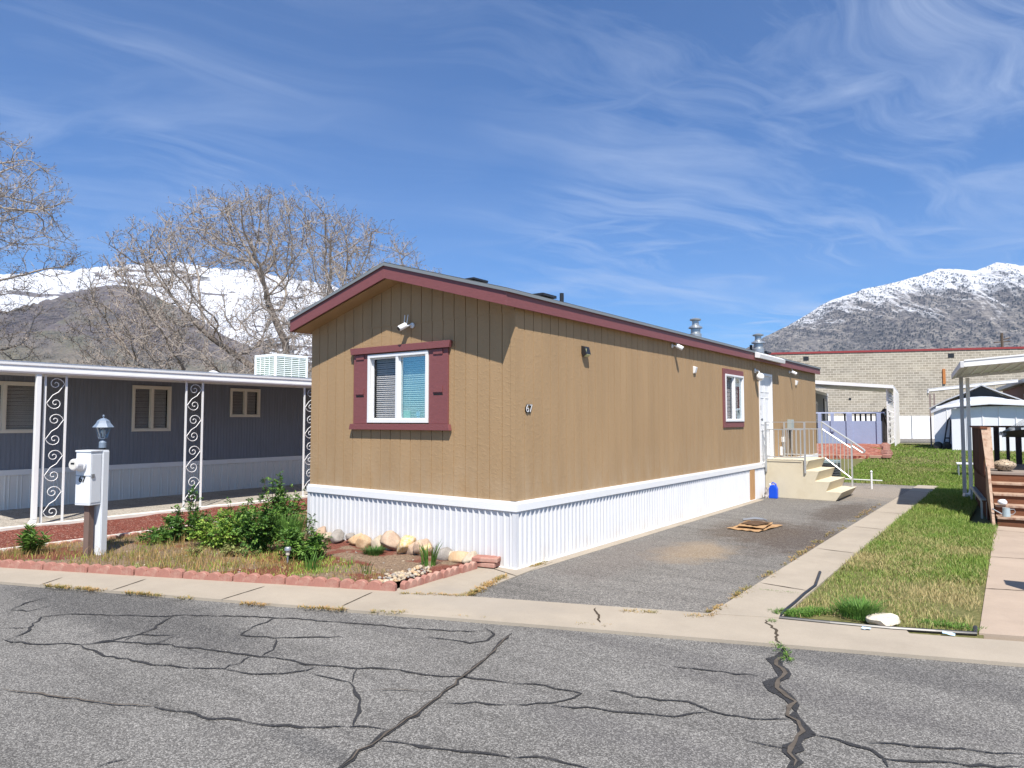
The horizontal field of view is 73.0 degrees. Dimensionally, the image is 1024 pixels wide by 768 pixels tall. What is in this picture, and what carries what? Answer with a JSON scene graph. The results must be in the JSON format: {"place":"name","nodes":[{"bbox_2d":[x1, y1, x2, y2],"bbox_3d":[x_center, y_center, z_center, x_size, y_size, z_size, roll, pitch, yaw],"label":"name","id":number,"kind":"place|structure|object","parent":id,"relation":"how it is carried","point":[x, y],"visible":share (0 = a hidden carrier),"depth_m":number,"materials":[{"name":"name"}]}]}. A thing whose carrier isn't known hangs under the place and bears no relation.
{"place":"outdoors","nodes":[
{"label":"outdoors","id":0,"kind":"place"},
{"bbox_2d":[0,483,309,526],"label":"neighbour driveway","id":1,"kind":"structure","parent":0,"point":[13,517],"depth_m":13.44,"materials":[{"name":"concrete"}]},
{"bbox_2d":[0,360,311,523],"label":"blue mobile home","id":2,"kind":"object","parent":1,"relation":"on","point":[175,432],"visible":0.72,"depth_m":14.44,"materials":[{"name":"metal"}]},
{"bbox_2d":[0,381,34,432],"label":"window frame","id":3,"kind":"structure","parent":2,"relation":"in","point":[15,413],"depth_m":12.85,"materials":[{"name":"beige metal"}]},
{"bbox_2d":[131,385,171,431],"bbox_3d":[-7.728,0.525,14.803,0.112,0.970,0.820,-2,-4,36],"label":"window frame","id":4,"kind":"structure","parent":2,"relation":"in","point":[153,390],"depth_m":14.78,"materials":[{"name":"beige metal"}]},
{"bbox_2d":[229,388,260,416],"bbox_3d":[-6.415,0.453,16.581,0.112,0.680,0.790,-2,-4,36],"label":"window frame","id":5,"kind":"structure","parent":2,"relation":"in","point":[241,410],"depth_m":16.55,"materials":[{"name":"beige metal"}]},
{"bbox_2d":[254,354,307,377],"bbox_3d":[-6.377,-0.367,19.113,0.950,0.820,1.050,-2,-4,36],"label":"swamp cooler","id":6,"kind":"object","parent":2,"relation":"on","point":[282,365],"visible":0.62,"depth_m":18.79,"materials":[{"name":"metal"}]},
{"bbox_2d":[0,285,311,377],"bbox_3d":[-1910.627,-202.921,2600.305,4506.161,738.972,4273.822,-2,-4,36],"label":"brown foothill","id":7,"kind":"structure","parent":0,"point":[47,324],"depth_m":3100.61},
{"bbox_2d":[0,262,338,362],"bbox_3d":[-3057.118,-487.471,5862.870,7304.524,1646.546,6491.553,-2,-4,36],"label":"snowy range","id":8,"kind":"structure","parent":0,"point":[228,283],"depth_m":6817.76,"materials":[{"name":"snow"}]},
{"bbox_2d":[0,513,462,581],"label":"planter soil","id":9,"kind":"structure","parent":0,"point":[344,550],"depth_m":7.95,"materials":[{"name":"soil"}]},
{"bbox_2d":[13,523,52,552],"bbox_3d":[-5.706,1.859,8.251,0.391,0.394,0.406,-2,-4,36],"label":"lily plant","id":10,"kind":"object","parent":9,"relation":"on","point":[28,539],"visible":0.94,"depth_m":8.23,"materials":[{"name":"green plant"}]},
{"bbox_2d":[69,450,108,555],"bbox_3d":[-5.068,1.436,8.248,0.238,1.290,0.384,-1,-3,15],"label":"meter pedestal","id":11,"kind":"object","parent":9,"relation":"on","point":[90,468],"visible":0.97,"depth_m":8.24,"materials":[{"name":"white paint"}]},
{"bbox_2d":[93,415,113,449],"bbox_3d":[-5.287,1.255,8.909,0.250,1.719,0.216,-2,-4,36],"label":"lamp post","id":12,"kind":"object","parent":11,"relation":"on","point":[103,422],"visible":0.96,"depth_m":8.91,"materials":[{"name":"grey metal"}]},
{"bbox_2d":[107,532,140,538],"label":"edging block","id":13,"kind":"object","parent":9,"relation":"on","point":[124,534],"depth_m":9.46,"materials":[{"name":"pink concrete"}]},
{"bbox_2d":[136,524,182,544],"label":"rose bush","id":14,"kind":"object","parent":9,"relation":"on","point":[154,534],"visible":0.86,"depth_m":9.00,"materials":[{"name":"green plant"}]},
{"bbox_2d":[161,485,214,541],"bbox_3d":[-4.308,1.744,9.217,0.660,0.802,0.645,1,-3,-26],"label":"rose bush","id":15,"kind":"object","parent":9,"relation":"on","point":[175,522],"visible":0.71,"depth_m":9.17,"materials":[{"name":"green plant"}]},
{"bbox_2d":[10,536,370,581],"bbox_3d":[-3.573,2.025,8.825,5.168,0.120,3.038,-1,-3,13],"label":"planter clover","id":16,"kind":"object","parent":9,"relation":"on","point":[297,573],"visible":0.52,"depth_m":7.61,"materials":[{"name":"green plant"}]},
{"bbox_2d":[184,546,204,556],"bbox_3d":[-3.719,1.970,8.102,0.202,0.141,0.195,-1,-3,11],"label":"euonymus","id":17,"kind":"object","parent":9,"relation":"on","point":[194,550],"visible":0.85,"depth_m":8.10,"materials":[{"name":"green plant"}]},
{"bbox_2d":[0,512,393,580],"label":"planter grass","id":18,"kind":"structure","parent":9,"relation":"on","point":[168,557],"depth_m":7.90,"materials":[{"name":"plant"}]},
{"bbox_2d":[182,508,246,548],"bbox_3d":[-3.644,1.835,8.713,0.904,0.533,0.700,-2,-4,36],"label":"rose bush","id":19,"kind":"object","parent":9,"relation":"on","point":[223,532],"visible":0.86,"depth_m":8.66,"materials":[{"name":"green plant"}]},
{"bbox_2d":[220,541,244,556],"bbox_3d":[-3.311,1.967,8.211,0.309,0.181,0.238,0,-3,-9],"label":"euonymus","id":20,"kind":"object","parent":9,"relation":"on","point":[228,551],"visible":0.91,"depth_m":8.18,"materials":[{"name":"green plant"}]},
{"bbox_2d":[208,497,259,525],"bbox_3d":[-3.869,1.860,9.732,0.684,0.569,0.717,-2,-4,36],"label":"rose bush","id":21,"kind":"object","parent":9,"relation":"on","point":[242,510],"visible":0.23,"depth_m":9.70,"materials":[{"name":"green plant"}]},
{"bbox_2d":[241,545,260,557],"bbox_3d":[-3.084,1.970,8.091,0.295,0.153,0.202,-1,-3,12],"label":"euonymus","id":22,"kind":"object","parent":9,"relation":"on","point":[246,552],"visible":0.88,"depth_m":8.07,"materials":[{"name":"green plant"}]},
{"bbox_2d":[224,493,286,553],"bbox_3d":[-3.068,1.693,8.424,0.808,0.755,0.630,-2,-4,36],"label":"rose bush","id":23,"kind":"object","parent":9,"relation":"on","point":[262,533],"visible":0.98,"depth_m":8.32,"materials":[{"name":"green plant"}]},
{"bbox_2d":[240,471,306,523],"bbox_3d":[-3.487,1.747,10.281,1.086,0.876,0.947,-2,-4,36],"label":"rose bush","id":24,"kind":"object","parent":9,"relation":"on","point":[280,499],"visible":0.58,"depth_m":10.26,"materials":[{"name":"green plant"}]},
{"bbox_2d":[124,547,432,582],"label":"pebbles","id":25,"kind":"object","parent":9,"relation":"on","point":[402,574],"visible":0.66,"depth_m":7.11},
{"bbox_2d":[284,547,290,563],"bbox_3d":[-2.481,1.928,7.649,0.076,0.245,0.076,-2,-4,36],"label":"solar stake light","id":26,"kind":"object","parent":9,"relation":"on","point":[287,549],"visible":0.94,"depth_m":7.63,"materials":[{"name":"metal"}]},
{"bbox_2d":[273,510,307,538],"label":"grass tuft","id":27,"kind":"object","parent":9,"relation":"on","point":[294,521],"visible":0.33,"depth_m":9.26,"materials":[{"name":"green plant"}]},
{"bbox_2d":[274,513,331,560],"bbox_3d":[-2.425,1.788,8.039,0.698,0.572,0.693,0,-3,-1],"label":"rose bush","id":28,"kind":"object","parent":9,"relation":"on","point":[292,539],"visible":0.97,"depth_m":7.97,"materials":[{"name":"green plant"}]},
{"bbox_2d":[301,551,324,570],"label":"iris plant","id":29,"kind":"object","parent":9,"relation":"on","point":[308,565],"visible":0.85,"depth_m":7.39,"materials":[{"name":"green plant"}]},
{"bbox_2d":[316,526,326,534],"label":"rock","id":30,"kind":"object","parent":9,"relation":"on","point":[323,529],"visible":0.43,"depth_m":9.27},
{"bbox_2d":[330,529,344,543],"bbox_3d":[-2.292,2.024,9.118,0.201,0.203,0.233,-2,-4,36],"label":"rock","id":31,"kind":"object","parent":9,"relation":"on","point":[337,535],"visible":0.93,"depth_m":9.07,"materials":[{"name":"stone"}]},
{"bbox_2d":[348,533,362,544],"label":"rock","id":32,"kind":"object","parent":9,"relation":"on","point":[352,540],"visible":0.61,"depth_m":8.86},
{"bbox_2d":[356,534,371,547],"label":"rock","id":33,"kind":"object","parent":9,"relation":"on","point":[363,541],"visible":0.72,"depth_m":8.76,"materials":[{"name":"stone"}]},
{"bbox_2d":[359,544,386,555],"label":"grass tuft","id":34,"kind":"object","parent":9,"relation":"on","point":[375,551],"visible":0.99,"depth_m":8.24,"materials":[{"name":"green plant"}]},
{"bbox_2d":[371,535,382,548],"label":"rock","id":35,"kind":"object","parent":9,"relation":"on","point":[376,540],"visible":0.48,"depth_m":8.61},
{"bbox_2d":[380,530,400,550],"bbox_3d":[-1.477,1.939,8.520,0.280,0.268,0.230,-1,-3,12],"label":"rock","id":36,"kind":"object","parent":9,"relation":"on","point":[390,539],"visible":0.86,"depth_m":8.46,"materials":[{"name":"stone"}]},
{"bbox_2d":[397,535,415,553],"bbox_3d":[-1.278,1.952,8.357,0.227,0.244,0.332,-2,-4,36],"label":"rock","id":37,"kind":"object","parent":9,"relation":"on","point":[406,541],"visible":0.81,"depth_m":8.25,"materials":[{"name":"stone"}]},
{"bbox_2d":[405,542,416,554],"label":"rock","id":38,"kind":"object","parent":9,"relation":"on","point":[409,551],"visible":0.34,"depth_m":8.22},
{"bbox_2d":[413,538,432,553],"bbox_3d":[-1.049,1.932,8.231,0.210,0.184,0.272,-2,-4,36],"label":"rock","id":39,"kind":"object","parent":9,"relation":"on","point":[425,541],"visible":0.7,"depth_m":8.15,"materials":[{"name":"stone"}]},
{"bbox_2d":[417,543,431,556],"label":"rock","id":40,"kind":"object","parent":9,"relation":"on","point":[429,549],"visible":0.44,"depth_m":8.10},
{"bbox_2d":[417,539,441,566],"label":"iris plant","id":41,"kind":"object","parent":9,"relation":"on","point":[433,558],"visible":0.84,"depth_m":7.56,"materials":[{"name":"green plant"}]},
{"bbox_2d":[435,547,451,560],"bbox_3d":[-0.793,1.974,7.989,0.242,0.184,0.244,0,-3,5],"label":"rock","id":42,"kind":"object","parent":9,"relation":"on","point":[443,553],"visible":0.52,"depth_m":7.88,"materials":[{"name":"stone"}]},
{"bbox_2d":[448,551,468,562],"bbox_3d":[-0.586,1.994,7.865,0.295,0.192,0.229,-2,-4,36],"label":"rock","id":43,"kind":"object","parent":9,"relation":"on","point":[456,556],"visible":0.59,"depth_m":7.80,"materials":[{"name":"stone"}]},
{"bbox_2d":[462,551,476,564],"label":"rock","id":44,"kind":"object","parent":9,"relation":"on","point":[467,558],"visible":0.44,"depth_m":7.71,"materials":[{"name":"stone"}]},
{"bbox_2d":[0,584,1023,767],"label":"road","id":45,"kind":"structure","parent":0,"point":[89,679],"depth_m":4.13,"materials":[{"name":"asphalt"}]},
{"bbox_2d":[0,0,1023,347],"label":"sky","id":46,"kind":"structure","parent":0,"point":[742,168],"materials":[{"name":"blue"}]},
{"bbox_2d":[469,482,914,612],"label":"driveway","id":47,"kind":"structure","parent":0,"point":[701,565],"depth_m":8.07,"materials":[{"name":"asphalt"}]},
{"bbox_2d":[43,503,879,624],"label":"crack weeds","id":48,"kind":"object","parent":47,"relation":"on","point":[475,591],"visible":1,"depth_m":6.51,"materials":[{"name":"green plant"}]},
{"bbox_2d":[288,262,820,569],"bbox_3d":[2.670,0.465,14.135,3.933,3.831,14.187,-2,-4,36],"label":"mobile home","id":49,"kind":"object","parent":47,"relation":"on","point":[514,429],"visible":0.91,"depth_m":8.95,"materials":[{"name":"beige paint"}]},
{"bbox_2d":[367,350,428,422],"bbox_3d":[-1.424,0.049,8.779,1.080,0.885,0.127,-2,-4,36],"label":"window frame","id":50,"kind":"structure","parent":49,"relation":"in","point":[386,413],"depth_m":8.77,"materials":[{"name":"white paint"}]},
{"bbox_2d":[725,374,744,421],"bbox_3d":[4.285,0.279,13.437,0.117,0.900,1.030,-2,-4,36],"label":"window frame","id":51,"kind":"structure","parent":49,"relation":"in","point":[733,403],"depth_m":13.43,"materials":[{"name":"white paint"}]},
{"bbox_2d":[760,376,770,461],"bbox_3d":[5.515,0.754,15.055,0.095,1.860,0.830,-2,-4,36],"label":"door","id":52,"kind":"structure","parent":49,"relation":"in","point":[764,384],"depth_m":15.14,"materials":[{"name":"white paint"}]},
{"bbox_2d":[531,499,762,570],"bbox_3d":[2.498,2.228,10.880,0.340,0.050,8.580,-2,-4,36],"label":"skirt footing","id":53,"kind":"object","parent":47,"relation":"on","point":[578,554],"visible":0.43,"depth_m":9.71,"materials":[{"name":"concrete"}]},
{"bbox_2d":[727,524,781,531],"bbox_3d":[3.700,2.171,10.532,0.500,0.024,0.860,-3,-4,43],"label":"cardboard sheet","id":54,"kind":"object","parent":47,"relation":"on","point":[753,529],"visible":0.61,"depth_m":10.34,"materials":[{"name":"cardboard"}]},
{"bbox_2d":[736,520,772,527],"bbox_3d":[3.704,2.141,10.555,0.400,0.025,0.640,-2,-4,32],"label":"cardboard sheet","id":55,"kind":"object","parent":54,"relation":"on","point":[759,526],"visible":0.68,"depth_m":10.40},
{"bbox_2d":[742,517,767,520],"bbox_3d":[3.816,2.119,10.835,0.398,0.076,0.069,0,-3,-2],"label":"pan","id":56,"kind":"object","parent":55,"relation":"on","point":[752,518],"visible":1,"depth_m":10.82,"materials":[{"name":"metal"}]},
{"bbox_2d":[741,520,769,525],"bbox_3d":[3.718,2.121,10.558,0.420,0.015,0.270,3,-4,-41],"label":"oil mat","id":57,"kind":"object","parent":55,"relation":"on","point":[755,522],"visible":1,"depth_m":10.57,"materials":[{"name":"cardboard"}]},
{"bbox_2d":[769,482,777,498],"bbox_3d":[5.475,2.223,14.491,0.178,0.342,0.110,-2,-4,36],"label":"plastic jug","id":58,"kind":"object","parent":47,"relation":"on","point":[773,491],"visible":1,"depth_m":14.44,"materials":[{"name":"blue plastic"}]},
{"bbox_2d":[764,421,865,500],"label":"concrete steps","id":59,"kind":"structure","parent":47,"relation":"on","point":[804,477],"depth_m":14.56,"materials":[{"name":"concrete"}]},
{"bbox_2d":[845,470,881,488],"bbox_3d":[8.283,2.295,16.668,1.150,0.450,0.060,-2,-4,36],"label":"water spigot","id":60,"kind":"object","parent":47,"relation":"on","point":[871,471],"visible":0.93,"depth_m":16.45,"materials":[{"name":"white paint"}]},
{"bbox_2d":[395,443,996,588],"bbox_3d":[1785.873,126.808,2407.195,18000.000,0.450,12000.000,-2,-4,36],"label":"ground","id":61,"kind":"structure","parent":0,"point":[976,516],"depth_m":11.96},
{"bbox_2d":[0,123,86,361],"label":"bare tree","id":62,"kind":"object","parent":61,"relation":"on","point":[42,208],"visible":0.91,"depth_m":21.01,"materials":[{"name":"grey plant"}]},
{"bbox_2d":[0,498,306,548],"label":"red mulch","id":63,"kind":"object","parent":61,"relation":"on","point":[63,532],"visible":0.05,"depth_m":10.52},
{"bbox_2d":[1,510,306,550],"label":"mulch kerb","id":64,"kind":"structure","parent":63,"relation":"on","point":[2,549],"depth_m":9.10,"materials":[{"name":"white paint"}]},
{"bbox_2d":[0,495,307,530],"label":"white kerb","id":65,"kind":"structure","parent":61,"relation":"on","point":[132,515],"depth_m":11.65,"materials":[{"name":"paint"}]},
{"bbox_2d":[48,180,441,377],"bbox_3d":[-8.381,-2.032,24.617,13.247,9.998,12.584,-2,-4,36],"label":"bare tree","id":66,"kind":"object","parent":61,"relation":"on","point":[272,312],"visible":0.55,"depth_m":22.87,"materials":[{"name":"grey plant"}]},
{"bbox_2d":[397,561,551,595],"bbox_3d":[-0.384,2.038,7.298,0.908,0.064,2.045,-2,-3,27],"label":"concrete pad","id":67,"kind":"object","parent":61,"relation":"on","point":[465,582],"visible":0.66,"depth_m":7.02,"materials":[{"name":"concrete"}]},
{"bbox_2d":[400,577,423,589],"bbox_3d":[-0.978,1.955,6.766,0.060,0.095,0.277,-2,-4,35],"label":"edging block","id":68,"kind":"object","parent":67,"relation":"on","point":[411,583],"depth_m":6.73,"materials":[{"name":"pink concrete"}]},
{"bbox_2d":[421,571,441,583],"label":"edging block","id":69,"kind":"object","parent":67,"relation":"on","point":[433,576],"depth_m":7.00,"materials":[{"name":"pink concrete"}]},
{"bbox_2d":[440,566,459,578],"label":"edging block","id":70,"kind":"object","parent":67,"relation":"on","point":[452,571],"depth_m":7.22,"materials":[{"name":"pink concrete"}]},
{"bbox_2d":[459,561,476,572],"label":"edging block","id":71,"kind":"object","parent":67,"relation":"on","point":[467,567],"depth_m":7.46,"materials":[{"name":"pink concrete"}]},
{"bbox_2d":[477,562,499,567],"bbox_3d":[-0.295,1.998,7.697,0.300,0.048,0.180,-1,-3,25],"label":"pink paver","id":72,"kind":"object","parent":67,"relation":"on","point":[486,565],"visible":0.66,"depth_m":7.60,"materials":[{"name":"concrete"}]},
{"bbox_2d":[472,554,500,562],"bbox_3d":[-0.279,1.942,7.688,0.300,0.048,0.180,-1,-3,16],"label":"pink paver","id":73,"kind":"object","parent":72,"relation":"on","point":[487,558],"visible":0.96,"depth_m":7.62,"materials":[{"name":"concrete"}]},
{"bbox_2d":[0,567,1023,666],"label":"kerb","id":74,"kind":"structure","parent":61,"relation":"on","point":[750,630],"depth_m":5.73,"materials":[{"name":"concrete"}]},
{"bbox_2d":[0,559,45,569],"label":"edging block","id":75,"kind":"object","parent":74,"relation":"on","point":[20,564],"depth_m":7.57,"materials":[{"name":"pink concrete"}]},
{"bbox_2d":[43,562,89,572],"bbox_3d":[-4.801,1.983,7.461,0.571,0.099,0.060,-1,-3,14],"label":"edging block","id":76,"kind":"object","parent":74,"relation":"on","point":[66,567],"depth_m":7.43,"materials":[{"name":"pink concrete"}]},
{"bbox_2d":[88,564,135,575],"bbox_3d":[-4.232,1.970,7.326,0.571,0.099,0.060,-1,-3,14],"label":"edging block","id":77,"kind":"object","parent":74,"relation":"on","point":[111,569],"depth_m":7.30,"materials":[{"name":"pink concrete"}]},
{"bbox_2d":[135,566,184,577],"bbox_3d":[-3.662,1.962,7.196,0.571,0.099,0.060,-1,-3,13],"label":"edging block","id":78,"kind":"object","parent":74,"relation":"on","point":[159,572],"depth_m":7.17,"materials":[{"name":"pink concrete"}]},
{"bbox_2d":[183,570,233,581],"bbox_3d":[-3.093,1.968,7.059,0.571,0.099,0.060,-1,-3,13],"label":"edging block","id":79,"kind":"object","parent":74,"relation":"on","point":[206,575],"depth_m":7.03,"materials":[{"name":"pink concrete"}]},
{"bbox_2d":[233,572,286,584],"bbox_3d":[-2.523,1.951,6.929,0.571,0.099,0.060,-1,-3,13],"label":"edging block","id":80,"kind":"object","parent":74,"relation":"on","point":[259,578],"depth_m":6.90,"materials":[{"name":"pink concrete"}]},
{"bbox_2d":[285,575,340,587],"bbox_3d":[-1.953,1.943,6.795,0.571,0.099,0.060,-1,-3,13],"label":"edging block","id":81,"kind":"object","parent":74,"relation":"on","point":[332,582],"depth_m":6.77,"materials":[{"name":"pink concrete"}]},
{"bbox_2d":[340,578,396,590],"bbox_3d":[-1.384,1.939,6.659,0.571,0.099,0.060,-1,-3,13],"label":"edging block","id":82,"kind":"object","parent":74,"relation":"on","point":[349,583],"depth_m":6.63,"materials":[{"name":"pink concrete"}]},
{"bbox_2d":[709,485,936,617],"bbox_3d":[6.105,2.252,11.382,0.539,0.084,14.278,-2,-4,36],"label":"concrete strip","id":83,"kind":"object","parent":61,"relation":"on","point":[797,577],"visible":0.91,"depth_m":7.66,"materials":[{"name":"concrete"}]},
{"bbox_2d":[815,381,899,445],"bbox_3d":[15.863,1.515,36.461,7.796,3.205,10.400,-2,-3,30],"label":"grey mobile home","id":84,"kind":"object","parent":61,"relation":"on","point":[891,391],"visible":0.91,"depth_m":35.17,"materials":[{"name":"white metal"}]},
{"bbox_2d":[769,347,1023,438],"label":"block building","id":85,"kind":"structure","parent":61,"relation":"on","point":[911,376],"depth_m":58.49,"materials":[{"name":"beige brick"}]},
{"bbox_2d":[927,378,1023,446],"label":"carport","id":86,"kind":"object","parent":61,"relation":"on","point":[1014,387],"visible":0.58,"depth_m":31.15,"materials":[{"name":"white metal"}]},
{"bbox_2d":[929,384,1023,451],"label":"white shed","id":87,"kind":"structure","parent":61,"relation":"on","point":[990,406],"depth_m":27.27,"materials":[{"name":"metal"}]},
{"bbox_2d":[994,333,1009,346],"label":"utility pole","id":88,"kind":"object","parent":61,"relation":"on","point":[1002,339],"visible":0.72,"depth_m":94.93,"materials":[{"name":"brown wood"}]},
{"bbox_2d":[822,459,840,476],"bbox_3d":[7.607,2.190,16.862,0.740,0.660,0.740,-2,-4,36],"label":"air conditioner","id":89,"kind":"object","parent":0,"point":[836,471],"visible":0.2,"depth_m":16.52,"materials":[{"name":"white metal"}]},
{"bbox_2d":[746,262,1023,352],"bbox_3d":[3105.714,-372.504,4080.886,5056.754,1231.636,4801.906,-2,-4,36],"label":"mountain","id":90,"kind":"structure","parent":0,"point":[953,308],"depth_m":4811.73,"materials":[{"name":"snow"}]},
{"bbox_2d":[784,484,998,638],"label":"front lawn grass","id":91,"kind":"structure","parent":0,"point":[936,523],"depth_m":7.90,"materials":[{"name":"plant"}]},
{"bbox_2d":[827,591,887,620],"bbox_3d":[2.865,1.850,5.728,0.539,0.140,0.557,-2,-4,36],"label":"grass tuft","id":92,"kind":"object","parent":91,"relation":"on","point":[860,609],"visible":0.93,"depth_m":5.70,"materials":[{"name":"green plant"}]},
{"bbox_2d":[760,589,985,661],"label":"weeds","id":93,"kind":"object","parent":91,"relation":"on","point":[806,611],"visible":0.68,"depth_m":5.75,"materials":[{"name":"green plant"}]},
{"bbox_2d":[779,571,977,635],"bbox_3d":[3.262,1.943,6.128,1.484,0.034,2.034,-2,-4,36],"label":"edging tube","id":94,"kind":"object","parent":91,"relation":"on","point":[921,630],"visible":0.94,"depth_m":5.44,"materials":[{"name":"black plastic"}]},
{"bbox_2d":[865,613,900,625],"bbox_3d":[2.980,1.899,5.572,0.195,0.115,0.288,-6,-7,65],"label":"white stone","id":95,"kind":"object","parent":91,"relation":"on","point":[887,619],"visible":0.81,"depth_m":5.50,"materials":[{"name":"stone"}]},
{"bbox_2d":[970,486,986,518],"bbox_3d":[8.599,2.150,12.742,0.109,0.330,2.700,-2,-3,30],"label":"metal ladder","id":96,"kind":"object","parent":91,"relation":"on","point":[978,494],"visible":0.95,"depth_m":12.19,"materials":[{"name":"metal"}]},
{"bbox_2d":[951,354,1023,496],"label":"patio awning","id":97,"kind":"object","parent":91,"relation":"on","point":[998,365],"visible":0.89,"depth_m":14.46,"materials":[{"name":"white metal"}]},
{"bbox_2d":[970,426,1023,527],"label":"wooden deck","id":98,"kind":"structure","parent":91,"relation":"on","point":[992,484],"depth_m":11.53,"materials":[{"name":"brown wood"}]},
{"bbox_2d":[992,507,1015,516],"bbox_3d":[7.625,1.987,10.723,0.307,0.135,0.108,-2,-4,36],"label":"watering can","id":99,"kind":"object","parent":98,"relation":"on","point":[1005,512],"visible":1,"depth_m":10.67,"materials":[{"name":"metal"}]},
{"bbox_2d":[994,459,1016,470],"bbox_3d":[8.440,1.395,11.856,0.350,0.195,0.347,-2,-4,36],"label":"rock","id":100,"kind":"object","parent":98,"relation":"on","point":[1003,465],"visible":0.98,"depth_m":11.75,"materials":[{"name":"stone"}]},
{"bbox_2d":[999,419,1023,436],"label":"hammock","id":101,"kind":"object","parent":98,"relation":"hanging from","point":[1008,432],"visible":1,"depth_m":13.28,"materials":[{"name":"white fabric"}]},
{"bbox_2d":[894,439,934,442],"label":"back lane","id":102,"kind":"structure","parent":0,"point":[915,440],"depth_m":51.63,"materials":[{"name":"concrete"}]},
{"bbox_2d":[828,443,1023,486],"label":"back lawn","id":103,"kind":"structure","parent":0,"point":[856,461],"depth_m":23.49,"materials":[{"name":"plant"}]},
{"bbox_2d":[817,443,882,458],"bbox_3d":[13.423,2.857,28.848,4.270,0.507,9.095,-1,-3,24],"label":"chip bed","id":104,"kind":"object","parent":103,"relation":"on","point":[870,450],"visible":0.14,"depth_m":27.34,"materials":[{"name":"red stone"}]},
{"bbox_2d":[816,412,891,443],"bbox_3d":[16.314,2.143,32.531,3.471,1.643,1.364,0,-3,5],"label":"blue deck railing","id":105,"kind":"object","parent":103,"relation":"on","point":[863,432],"visible":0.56,"depth_m":32.45,"materials":[{"name":"purple paint"}]},
{"bbox_2d":[843,412,890,438],"bbox_3d":[17.616,2.210,34.364,2.100,1.600,0.300,-2,-3,30],"label":"dark porch railing","id":106,"kind":"object","parent":103,"relation":"on","point":[870,418],"visible":0.27,"depth_m":34.27,"materials":[{"name":"metal"}]},
{"bbox_2d":[933,418,951,449],"bbox_3d":[17.665,2.020,28.235,0.792,1.339,0.395,0,-3,-6],"label":"hand truck","id":107,"kind":"object","parent":103,"relation":"on","point":[943,445],"visible":0.91,"depth_m":28.23,"materials":[{"name":"black metal"}]},
{"bbox_2d":[979,526,1023,641],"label":"garden path","id":108,"kind":"structure","parent":0,"point":[1002,617],"depth_m":6.60,"materials":[{"name":"concrete"}]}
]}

